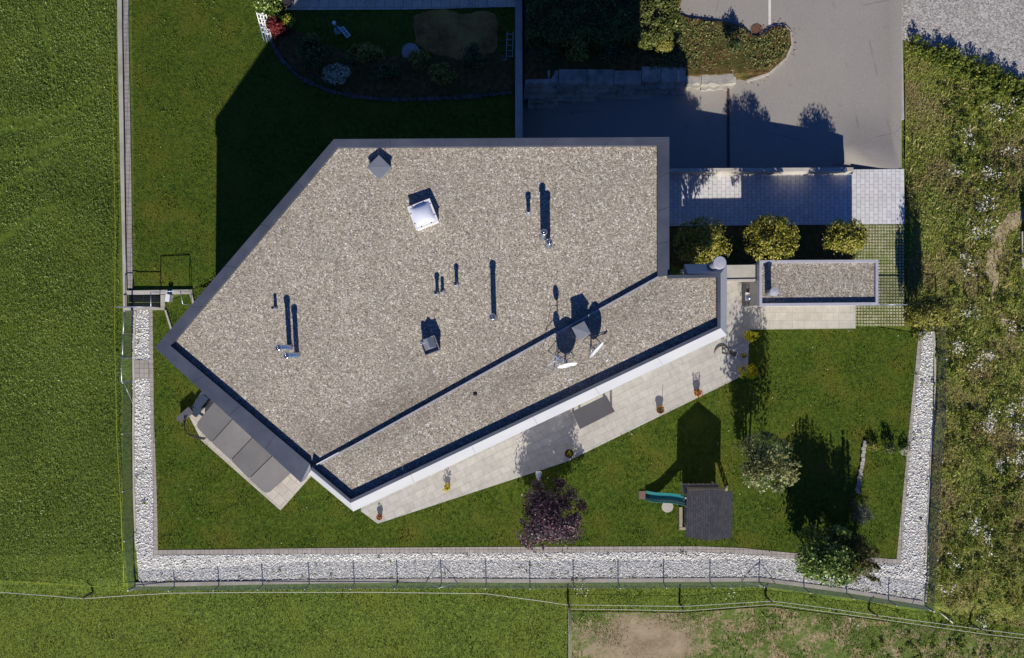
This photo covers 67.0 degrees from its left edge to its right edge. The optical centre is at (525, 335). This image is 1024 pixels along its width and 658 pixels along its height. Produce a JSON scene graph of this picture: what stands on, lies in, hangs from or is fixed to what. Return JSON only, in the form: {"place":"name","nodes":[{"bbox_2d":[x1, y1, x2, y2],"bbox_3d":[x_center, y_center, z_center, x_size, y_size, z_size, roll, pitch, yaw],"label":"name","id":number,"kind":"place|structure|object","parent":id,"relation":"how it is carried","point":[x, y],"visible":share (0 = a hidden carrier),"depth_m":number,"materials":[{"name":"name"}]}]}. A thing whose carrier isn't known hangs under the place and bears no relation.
{"place":"outdoors","nodes":[
{"label":"outdoors","id":0,"kind":"place"},
{"bbox_2d":[123,0,132,288],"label":"block path","id":1,"kind":"structure","parent":0,"point":[129,223],"depth_m":40.42,"materials":[{"name":"grey concrete"}]},
{"bbox_2d":[132,360,148,378],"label":"gate paving","id":2,"kind":"structure","parent":0,"point":[141,369],"depth_m":39.91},
{"bbox_2d":[190,392,309,509],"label":"spa terrace","id":3,"kind":"structure","parent":0,"point":[283,492],"depth_m":39.93,"materials":[{"name":"beige stone"}]},
{"bbox_2d":[191,394,210,416],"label":"spa steps","id":4,"kind":"structure","parent":3,"relation":"on","point":[201,403],"depth_m":39.45,"materials":[{"name":"grey plastic"}]},
{"bbox_2d":[197,403,289,492],"bbox_3d":[-14.274,5.636,39.455,5.277,0.950,1.847,43,90,0],"label":"swim spa","id":5,"kind":"object","parent":3,"relation":"on","point":[220,429],"visible":0.67,"depth_m":39.05,"materials":[{"name":"plastic"}]},
{"bbox_2d":[132,0,514,287],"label":"back lawn","id":6,"kind":"structure","parent":0,"point":[421,127],"depth_m":40.57,"materials":[{"name":"green plant"}]},
{"bbox_2d":[256,13,268,40],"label":"folded chair","id":7,"kind":"object","parent":6,"relation":"on","point":[262,32],"visible":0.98,"depth_m":40.62,"materials":[{"name":"white paint"}]},
{"bbox_2d":[259,14,270,40],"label":"folded chair","id":8,"kind":"object","parent":6,"relation":"on","point":[264,29],"visible":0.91,"depth_m":40.60,"materials":[{"name":"white paint"}]},
{"bbox_2d":[249,0,281,17],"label":"lit shrub","id":9,"kind":"object","parent":6,"relation":"on","point":[264,5],"visible":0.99,"depth_m":40.04,"materials":[{"name":"green plant"}]},
{"bbox_2d":[332,21,341,33],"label":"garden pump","id":10,"kind":"object","parent":6,"relation":"on","point":[336,29],"visible":1,"depth_m":41.02,"materials":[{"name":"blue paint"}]},
{"bbox_2d":[268,32,512,101],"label":"bed edging","id":11,"kind":"object","parent":6,"relation":"on","point":[356,96],"visible":0.99,"depth_m":40.58,"materials":[{"name":"stone"}]},
{"bbox_2d":[272,23,512,98],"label":"shrub bed","id":12,"kind":"object","parent":6,"relation":"on","point":[494,75],"visible":0.78,"depth_m":40.79,"materials":[{"name":"soil"}]},
{"bbox_2d":[265,15,288,39],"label":"red shrub","id":13,"kind":"object","parent":12,"relation":"on","point":[275,26],"visible":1,"depth_m":40.30,"materials":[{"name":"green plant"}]},
{"bbox_2d":[281,13,295,28],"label":"garden shrub","id":14,"kind":"object","parent":12,"relation":"on","point":[286,18],"visible":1,"depth_m":40.63,"materials":[{"name":"yellow plant"}]},
{"bbox_2d":[295,37,328,69],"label":"garden shrub","id":15,"kind":"object","parent":12,"relation":"on","point":[312,57],"visible":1,"depth_m":40.16,"materials":[{"name":"green plant"}]},
{"bbox_2d":[302,31,322,44],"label":"garden shrub","id":16,"kind":"object","parent":12,"relation":"on","point":[319,39],"visible":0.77,"depth_m":40.70,"materials":[{"name":"green plant"}]},
{"bbox_2d":[322,63,351,85],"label":"garden shrub","id":17,"kind":"object","parent":12,"relation":"on","point":[340,73],"visible":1,"depth_m":40.20,"materials":[{"name":"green plant"}]},
{"bbox_2d":[345,42,386,64],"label":"garden shrub","id":18,"kind":"object","parent":12,"relation":"on","point":[370,51],"visible":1,"depth_m":40.27,"materials":[{"name":"green plant"}]},
{"bbox_2d":[376,61,403,82],"bbox_3d":[-7.067,-13.677,40.334,1.424,1.234,1.068,0,90,0],"label":"garden shrub","id":19,"kind":"object","parent":12,"relation":"on","point":[383,73],"visible":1,"depth_m":40.00,"materials":[{"name":"green plant"}]},
{"bbox_2d":[407,49,430,70],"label":"garden shrub","id":20,"kind":"object","parent":12,"relation":"on","point":[416,57],"visible":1,"depth_m":40.29,"materials":[{"name":"green plant"}]},
{"bbox_2d":[427,61,458,84],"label":"garden shrub","id":21,"kind":"object","parent":12,"relation":"on","point":[443,76],"visible":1,"depth_m":40.15,"materials":[{"name":"green plant"}]},
{"bbox_2d":[460,42,486,74],"bbox_3d":[-2.661,-14.407,40.220,1.442,1.608,1.427,-43,90,0],"label":"garden shrub","id":22,"kind":"object","parent":12,"relation":"on","point":[473,55],"visible":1,"depth_m":39.81,"materials":[{"name":"green plant"}]},
{"bbox_2d":[503,31,513,59],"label":"ladder","id":23,"kind":"object","parent":12,"relation":"on","point":[512,50],"visible":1,"depth_m":40.71,"materials":[{"name":"white metal"}]},
{"bbox_2d":[402,43,418,58],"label":"woven disc","id":24,"kind":"object","parent":6,"relation":"on","point":[407,48],"visible":0.69,"depth_m":40.90,"materials":[{"name":"wicker"}]},
{"bbox_2d":[413,9,497,59],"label":"dry bed","id":25,"kind":"object","parent":6,"relation":"on","point":[475,25],"visible":0.91,"depth_m":41.04,"materials":[{"name":"grey gravel"}]},
{"bbox_2d":[285,0,514,9],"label":"neighbour terrace","id":26,"kind":"structure","parent":0,"point":[367,4],"depth_m":41.19,"materials":[{"name":"grey concrete"}]},
{"bbox_2d":[280,0,290,7],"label":"dark planter","id":27,"kind":"object","parent":26,"relation":"on","point":[286,3],"visible":0.94,"depth_m":40.85,"materials":[{"name":"metal"}]},
{"bbox_2d":[0,0,1023,657],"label":"meadow ground","id":28,"kind":"structure","parent":0,"point":[38,122],"depth_m":40.65,"materials":[{"name":"plant"}]},
{"bbox_2d":[111,11,123,573],"bbox_3d":[-21.246,-2.982,40.401,0.422,1.420,32.057,-2,90,0],"label":"boundary string","id":29,"kind":"object","parent":28,"relation":"on","point":[114,321],"visible":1,"depth_m":39.98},
{"bbox_2d":[117,0,127,294],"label":"boundary wall","id":30,"kind":"structure","parent":28,"relation":"on","point":[120,85],"depth_m":40.44,"materials":[{"name":"concrete"}]},
{"bbox_2d":[122,2,126,289],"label":"guide rail","id":31,"kind":"object","parent":30,"relation":"on","point":[124,142],"visible":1,"depth_m":40.36,"materials":[{"name":"metal"}]},
{"bbox_2d":[121,381,135,590],"bbox_3d":[-20.280,7.670,39.804,0.120,1.668,10.667,-1,90,0],"label":"wire fence","id":32,"kind":"object","parent":28,"relation":"on","point":[124,419],"visible":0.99,"depth_m":39.51,"materials":[{"name":"grey metal"}]},
{"bbox_2d":[132,311,136,546],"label":"edge wall","id":33,"kind":"structure","parent":28,"relation":"on","point":[133,432],"depth_m":39.90,"materials":[{"name":"concrete"}]},
{"bbox_2d":[115,290,194,328],"bbox_3d":[-18.867,-1.292,39.716,3.710,1.767,2.198,0,90,0],"label":"light well","id":34,"kind":"object","parent":28,"relation":"on","point":[126,299],"visible":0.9,"depth_m":39.85,"materials":[{"name":"concrete"}]},
{"bbox_2d":[155,137,726,510],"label":"house","id":35,"kind":"structure","parent":28,"relation":"on","point":[424,305],"depth_m":33.37,"materials":[{"name":"gravel"}]},
{"bbox_2d":[544,350,569,372],"bbox_3d":[1.366,1.153,32.497,1.044,2.116,0.965,7,90,0],"label":"antenna mast","id":36,"kind":"object","parent":35,"relation":"on","point":[558,359],"visible":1,"depth_m":32.63,"materials":[{"name":"grey metal"}]},
{"bbox_2d":[557,354,577,380],"bbox_3d":[1.782,1.329,32.941,0.865,1.300,1.135,0,90,0],"label":"satellite dish","id":37,"kind":"object","parent":35,"relation":"on","point":[566,364],"visible":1,"depth_m":32.93,"materials":[{"name":"white paint"}]},
{"bbox_2d":[584,341,608,361],"bbox_3d":[3.027,0.641,32.862,1.093,1.301,0.904,0,90,0],"label":"satellite dish","id":38,"kind":"object","parent":35,"relation":"on","point":[595,350],"visible":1,"depth_m":32.91,"materials":[{"name":"white paint"}]},
{"bbox_2d":[515,0,522,137],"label":"dividing wall","id":39,"kind":"structure","parent":28,"relation":"on","point":[518,79],"depth_m":40.35,"materials":[{"name":"concrete"}]},
{"bbox_2d":[134,577,924,604],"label":"edge wall","id":40,"kind":"structure","parent":28,"relation":"on","point":[466,580],"depth_m":40.12,"materials":[{"name":"concrete"}]},
{"bbox_2d":[129,581,931,610],"bbox_3d":[0.229,12.988,39.960,41.107,1.505,1.104,1,90,0],"label":"wire fence","id":41,"kind":"object","parent":40,"relation":"on","point":[472,585],"visible":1,"depth_m":39.73,"materials":[{"name":"grey metal"}]},
{"bbox_2d":[131,310,933,601],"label":"white gravel","id":42,"kind":"structure","parent":28,"relation":"on","point":[554,554],"depth_m":39.98,"materials":[{"name":"white gravel"}]},
{"bbox_2d":[122,310,133,357],"bbox_3d":[-20.277,-0.094,39.585,0.068,1.230,2.402,2,90,0],"label":"wire fence","id":43,"kind":"object","parent":42,"relation":"on","point":[125,337],"visible":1,"depth_m":39.28,"materials":[{"name":"grey metal"}]},
{"bbox_2d":[121,357,131,382],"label":"garden gate","id":44,"kind":"structure","parent":43,"relation":"attached to","point":[125,368],"depth_m":39.36,"materials":[{"name":"metal"}]},
{"bbox_2d":[134,332,931,597],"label":"strip weeds","id":45,"kind":"object","parent":42,"relation":"on","point":[144,502],"visible":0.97,"depth_m":39.96,"materials":[{"name":"green plant"}]},
{"bbox_2d":[669,224,853,266],"bbox_3d":[12.028,-4.676,40.135,9.986,0.330,2.179,0,90,0],"label":"planting bed","id":46,"kind":"object","parent":28,"relation":"on","point":[810,242],"visible":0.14,"depth_m":39.97,"materials":[{"name":"green plant"}]},
{"bbox_2d":[673,216,732,263],"bbox_3d":[8.531,-4.453,38.129,2.849,3.946,2.700,0,90,0],"label":"ball tree","id":47,"kind":"object","parent":46,"relation":"on","point":[694,238],"visible":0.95,"depth_m":36.85,"materials":[{"name":"green plant"}]},
{"bbox_2d":[743,213,800,261],"bbox_3d":[11.862,-4.733,38.173,2.785,3.858,2.384,0,90,0],"label":"ball tree","id":48,"kind":"object","parent":46,"relation":"on","point":[776,245],"visible":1,"depth_m":36.87,"materials":[{"name":"green plant"}]},
{"bbox_2d":[822,217,869,258],"bbox_3d":[15.434,-4.723,38.134,2.192,3.935,1.992,0,90,0],"label":"ball tree","id":49,"kind":"object","parent":46,"relation":"on","point":[854,239],"visible":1,"depth_m":36.79,"materials":[{"name":"green plant"}]},
{"bbox_2d":[572,607,1023,657],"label":"bare pasture","id":50,"kind":"structure","parent":28,"relation":"on","point":[654,639],"depth_m":41.25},
{"bbox_2d":[744,260,877,306],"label":"shed","id":51,"kind":"structure","parent":28,"relation":"on","point":[787,283],"depth_m":37.32,"materials":[{"name":"gravel"}]},
{"bbox_2d":[680,265,756,281],"bbox_3d":[9.749,-3.064,39.000,3.512,2.600,0.824,0,90,0],"label":"canopy","id":52,"kind":"object","parent":51,"relation":"attached to","point":[741,273],"visible":0.55,"depth_m":37.75,"materials":[{"name":"concrete"}]},
{"bbox_2d":[854,224,903,326],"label":"grass pavers","id":53,"kind":"object","parent":28,"relation":"on","point":[878,228],"depth_m":39.94,"materials":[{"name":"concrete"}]},
{"bbox_2d":[902,42,903,119],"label":"driveway kerb","id":54,"kind":"structure","parent":28,"relation":"on","point":[902,87],"depth_m":40.29,"materials":[{"name":"stone"}]},
{"bbox_2d":[922,326,935,600],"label":"edge wall","id":55,"kind":"structure","parent":28,"relation":"on","point":[932,438],"depth_m":39.90,"materials":[{"name":"concrete"}]},
{"bbox_2d":[902,294,957,329],"bbox_3d":[19.893,-1.186,38.090,1.565,4.128,1.788,0,90,0],"label":"corner shrub","id":56,"kind":"object","parent":28,"relation":"on","point":[936,311],"visible":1,"depth_m":37.60,"materials":[{"name":"green plant"}]},
{"bbox_2d":[902,0,1023,79],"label":"gravel lot","id":57,"kind":"structure","parent":28,"relation":"on","point":[991,31],"depth_m":40.54,"materials":[{"name":"grey gravel"}]},
{"bbox_2d":[968,621,982,630],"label":"fence stake","id":58,"kind":"object","parent":28,"relation":"on","point":[974,625],"visible":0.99,"depth_m":40.17,"materials":[{"name":"brown wood"}]},
{"bbox_2d":[606,601,1023,634],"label":"fence tape","id":59,"kind":"object","parent":58,"relation":"attached to","point":[813,606],"visible":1,"depth_m":39.76,"materials":[{"name":"plastic"}]},
{"bbox_2d":[0,586,1023,657],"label":"field grass","id":60,"kind":"structure","parent":0,"point":[401,607],"depth_m":41.04,"materials":[{"name":"green plant"}]},
{"bbox_2d":[131,0,917,558],"bbox_3d":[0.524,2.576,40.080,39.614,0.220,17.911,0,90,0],"label":"lawn","id":61,"kind":"structure","parent":0,"point":[565,473],"depth_m":39.97,"materials":[{"name":"green plant"}]},
{"bbox_2d":[176,407,193,422],"bbox_3d":[-17.421,4.032,39.750,0.860,0.500,0.340,-42,90,0],"label":"service box","id":62,"kind":"object","parent":61,"relation":"on","point":[186,413],"visible":0.93,"depth_m":39.50,"materials":[{"name":"grey metal"}]},
{"bbox_2d":[148,310,923,563],"bbox_3d":[0.566,5.241,39.950,40.083,0.001,13.131,0,90,0],"label":"paver edging","id":63,"kind":"object","parent":61,"relation":"on","point":[485,549],"visible":0.88,"depth_m":39.95,"materials":[{"name":"grey concrete"}]},
{"bbox_2d":[514,477,587,551],"bbox_3d":[1.290,8.829,38.256,3.700,3.717,3.636,0,90,0],"label":"purple tree","id":64,"kind":"object","parent":61,"relation":"on","point":[550,523],"visible":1,"depth_m":37.51,"materials":[{"name":"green plant"}]},
{"bbox_2d":[661,503,672,511],"bbox_3d":[7.338,8.800,39.938,0.620,0.085,0.615,0,90,0],"label":"stepping stone","id":65,"kind":"object","parent":61,"relation":"on","point":[667,507],"visible":0.83,"depth_m":39.90,"materials":[{"name":"stone"}]},
{"bbox_2d":[645,481,732,540],"bbox_3d":[8.358,8.711,38.760,4.316,2.520,2.571,0,90,0],"label":"playhouse","id":66,"kind":"object","parent":61,"relation":"on","point":[708,508],"visible":1,"depth_m":37.83,"materials":[{"name":"wood"}]},
{"bbox_2d":[738,363,757,379],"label":"yellow bush","id":67,"kind":"object","parent":61,"relation":"on","point":[750,370],"visible":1,"depth_m":39.46,"materials":[{"name":"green plant"}]},
{"bbox_2d":[743,330,758,342],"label":"yellow bush","id":68,"kind":"object","parent":61,"relation":"on","point":[750,336],"visible":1,"depth_m":39.42,"materials":[{"name":"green plant"}]},
{"bbox_2d":[732,430,802,493],"bbox_3d":[11.482,6.020,37.019,2.704,6.186,2.874,0,90,0],"label":"variegated tree","id":69,"kind":"object","parent":61,"relation":"on","point":[755,469],"visible":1,"depth_m":36.42,"materials":[{"name":"green plant"}]},
{"bbox_2d":[792,523,864,587],"bbox_3d":[14.871,10.747,37.953,3.552,4.326,3.001,0,90,0],"label":"glossy tree","id":70,"kind":"object","parent":61,"relation":"on","point":[823,554],"visible":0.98,"depth_m":37.33,"materials":[{"name":"green plant"}]},
{"bbox_2d":[841,532,880,586],"bbox_3d":[16.512,11.137,38.266,2.140,3.690,2.588,0,90,0],"label":"willow shrub","id":71,"kind":"object","parent":61,"relation":"on","point":[865,560],"visible":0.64,"depth_m":37.54,"materials":[{"name":"green plant"}]},
{"bbox_2d":[855,440,866,493],"bbox_3d":[17.324,6.764,39.930,0.255,0.177,2.747,8,90,0],"label":"stone edging","id":72,"kind":"object","parent":61,"relation":"on","point":[860,473],"visible":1,"depth_m":39.86,"materials":[{"name":"grey stone"}]},
{"bbox_2d":[851,497,874,525],"bbox_3d":[17.190,8.962,39.387,1.347,1.453,1.568,0,90,0],"label":"bare shrub","id":73,"kind":"object","parent":61,"relation":"on","point":[858,514],"visible":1,"depth_m":39.13,"materials":[{"name":"grey plant"}]},
{"bbox_2d":[867,441,880,451],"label":"bed shrub","id":74,"kind":"object","parent":61,"relation":"on","point":[875,446],"visible":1,"depth_m":39.60,"materials":[{"name":"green plant"}]},
{"bbox_2d":[882,442,897,453],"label":"bed shrub","id":75,"kind":"object","parent":61,"relation":"on","point":[890,446],"visible":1,"depth_m":39.45,"materials":[{"name":"green plant"}]},
{"bbox_2d":[361,282,748,523],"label":"terrace","id":76,"kind":"structure","parent":0,"point":[668,387],"depth_m":39.93,"materials":[{"name":"beige tile"}]},
{"bbox_2d":[572,395,614,428],"bbox_3d":[3.433,3.842,39.565,1.989,0.730,0.979,-27,90,0],"label":"dining table","id":77,"kind":"object","parent":76,"relation":"on","point":[593,411],"visible":1,"depth_m":39.20,"materials":[{"name":"metal"}]},
{"bbox_2d":[714,345,737,357],"bbox_3d":[10.370,0.757,39.490,1.185,0.881,0.571,11,90,0],"label":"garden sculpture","id":78,"kind":"object","parent":76,"relation":"on","point":[735,354],"visible":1,"depth_m":39.78,"materials":[{"name":"grey metal"}]},
{"bbox_2d":[742,283,749,305],"bbox_3d":[11.471,-2.116,39.355,0.722,1.150,1.159,0,90,0],"label":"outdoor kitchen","id":79,"kind":"object","parent":76,"relation":"on","point":[745,295],"visible":0.29,"depth_m":39.11,"materials":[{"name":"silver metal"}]},
{"bbox_2d":[525,0,790,80],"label":"garden bank","id":80,"kind":"structure","parent":0,"point":[636,59],"depth_m":40.57,"materials":[{"name":"green plant"}]},
{"bbox_2d":[533,37,555,64],"bbox_3d":[1.003,-14.762,39.895,1.213,1.238,1.549,0,90,0],"label":"bank shrub","id":81,"kind":"object","parent":80,"relation":"on","point":[545,50],"visible":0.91,"depth_m":39.72,"materials":[{"name":"green plant"}]},
{"bbox_2d":[562,33,589,62],"bbox_3d":[2.657,-14.851,39.754,1.592,1.517,1.587,42,90,0],"label":"bank shrub","id":82,"kind":"object","parent":80,"relation":"on","point":[578,47],"visible":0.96,"depth_m":39.54,"materials":[{"name":"green plant"}]},
{"bbox_2d":[525,0,685,52],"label":"hedge","id":83,"kind":"object","parent":80,"relation":"on","point":[597,24],"visible":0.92,"depth_m":39.30,"materials":[{"name":"green plant"}]},
{"bbox_2d":[597,41,626,66],"bbox_3d":[4.508,-14.597,39.910,1.475,1.208,1.286,21,90,0],"label":"bank shrub","id":84,"kind":"object","parent":80,"relation":"on","point":[609,55],"visible":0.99,"depth_m":39.73,"materials":[{"name":"green plant"}]},
{"bbox_2d":[648,15,671,34],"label":"bank shrub","id":85,"kind":"object","parent":80,"relation":"on","point":[657,20],"visible":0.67,"depth_m":39.12,"materials":[{"name":"green plant"}]},
{"bbox_2d":[653,39,675,52],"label":"bank shrub","id":86,"kind":"object","parent":80,"relation":"on","point":[665,46],"visible":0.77,"depth_m":39.65,"materials":[{"name":"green plant"}]},
{"bbox_2d":[649,17,788,69],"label":"ground cover","id":87,"kind":"object","parent":80,"relation":"on","point":[716,34],"visible":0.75,"depth_m":40.52,"materials":[{"name":"green plant"}]},
{"bbox_2d":[725,36,744,53],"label":"bank shrub","id":88,"kind":"object","parent":80,"relation":"on","point":[734,45],"visible":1,"depth_m":39.76,"materials":[{"name":"green plant"}]},
{"bbox_2d":[682,10,800,85],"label":"fallen leaves","id":89,"kind":"object","parent":80,"relation":"on","point":[758,34],"visible":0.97,"depth_m":40.58,"materials":[{"name":"plant"}]},
{"bbox_2d":[523,0,901,173],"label":"driveway","id":90,"kind":"structure","parent":0,"point":[828,94],"depth_m":40.66,"materials":[{"name":"grey asphalt"}]},
{"bbox_2d":[524,66,735,109],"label":"stone wall","id":91,"kind":"structure","parent":90,"relation":"on","point":[573,86],"depth_m":40.84,"materials":[{"name":"grey stone"}]},
{"bbox_2d":[727,88,729,166],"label":"channel drain","id":92,"kind":"object","parent":90,"relation":"on","point":[728,127],"visible":1,"depth_m":41.08,"materials":[{"name":"metal"}]},
{"bbox_2d":[751,24,762,35],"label":"drain cover","id":93,"kind":"object","parent":90,"relation":"on","point":[756,29],"visible":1,"depth_m":40.71,"materials":[{"name":"brown metal"}]},
{"bbox_2d":[746,24,792,82],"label":"kerb","id":94,"kind":"structure","parent":90,"relation":"on","point":[766,74],"depth_m":40.62,"materials":[{"name":"concrete"}]},
{"bbox_2d":[768,0,770,23],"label":"road marking","id":95,"kind":"object","parent":90,"relation":"on","point":[769,11],"visible":1,"depth_m":40.68,"materials":[{"name":"paint"}]},
{"bbox_2d":[669,169,904,225],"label":"paved path","id":96,"kind":"structure","parent":0,"point":[870,196],"depth_m":39.95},
{"bbox_2d":[669,167,852,174],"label":"parapet wall","id":97,"kind":"structure","parent":96,"relation":"on","point":[757,171],"depth_m":39.15,"materials":[{"name":"paint"}]},
{"bbox_2d":[749,306,855,329],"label":"entry terrace","id":98,"kind":"structure","parent":0,"point":[820,317],"depth_m":39.93,"materials":[{"name":"beige tile"}]},
{"bbox_2d":[903,40,1023,629],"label":"rough meadow","id":99,"kind":"structure","parent":0,"point":[1019,310],"depth_m":39.97,"materials":[{"name":"plant"}]},
{"bbox_2d":[158,62,1023,628],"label":"white wildflowers","id":100,"kind":"object","parent":99,"relation":"on","point":[978,356],"visible":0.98,"depth_m":39.71,"materials":[{"name":"white plant"}]},
{"bbox_2d":[925,325,946,611],"bbox_3d":[21.046,6.717,39.707,0.278,1.474,14.570,2,90,0],"label":"wire fence","id":101,"kind":"object","parent":99,"relation":"on","point":[938,409],"visible":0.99,"depth_m":39.50,"materials":[{"name":"grey metal"}]},
{"bbox_2d":[872,33,1023,657],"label":"weeds","id":102,"kind":"object","parent":99,"relation":"on","point":[944,59],"visible":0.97,"depth_m":39.93,"materials":[{"name":"green plant"}]},
{"bbox_2d":[984,206,1023,324],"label":"dirt trail","id":103,"kind":"object","parent":99,"relation":"on","point":[1005,224],"visible":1,"depth_m":39.95,"materials":[{"name":"beige soil"}]},
{"bbox_2d":[1020,231,1023,268],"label":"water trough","id":104,"kind":"object","parent":99,"relation":"on","point":[1022,241],"visible":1,"depth_m":39.82,"materials":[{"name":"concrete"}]},
{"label":"fence stake","id":105,"kind":"object","parent":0,"visible":0},
{"bbox_2d":[0,592,566,604],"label":"fence tape","id":106,"kind":"object","parent":105,"relation":"attached to","point":[252,592],"visible":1,"depth_m":39.85,"materials":[{"name":"plastic"}]},
{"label":"fence stake","id":107,"kind":"object","parent":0,"visible":0},
{"bbox_2d":[598,604,1023,638],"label":"fence tape","id":108,"kind":"object","parent":107,"relation":"attached to","point":[795,607],"visible":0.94,"depth_m":40.32,"materials":[{"name":"plastic"}]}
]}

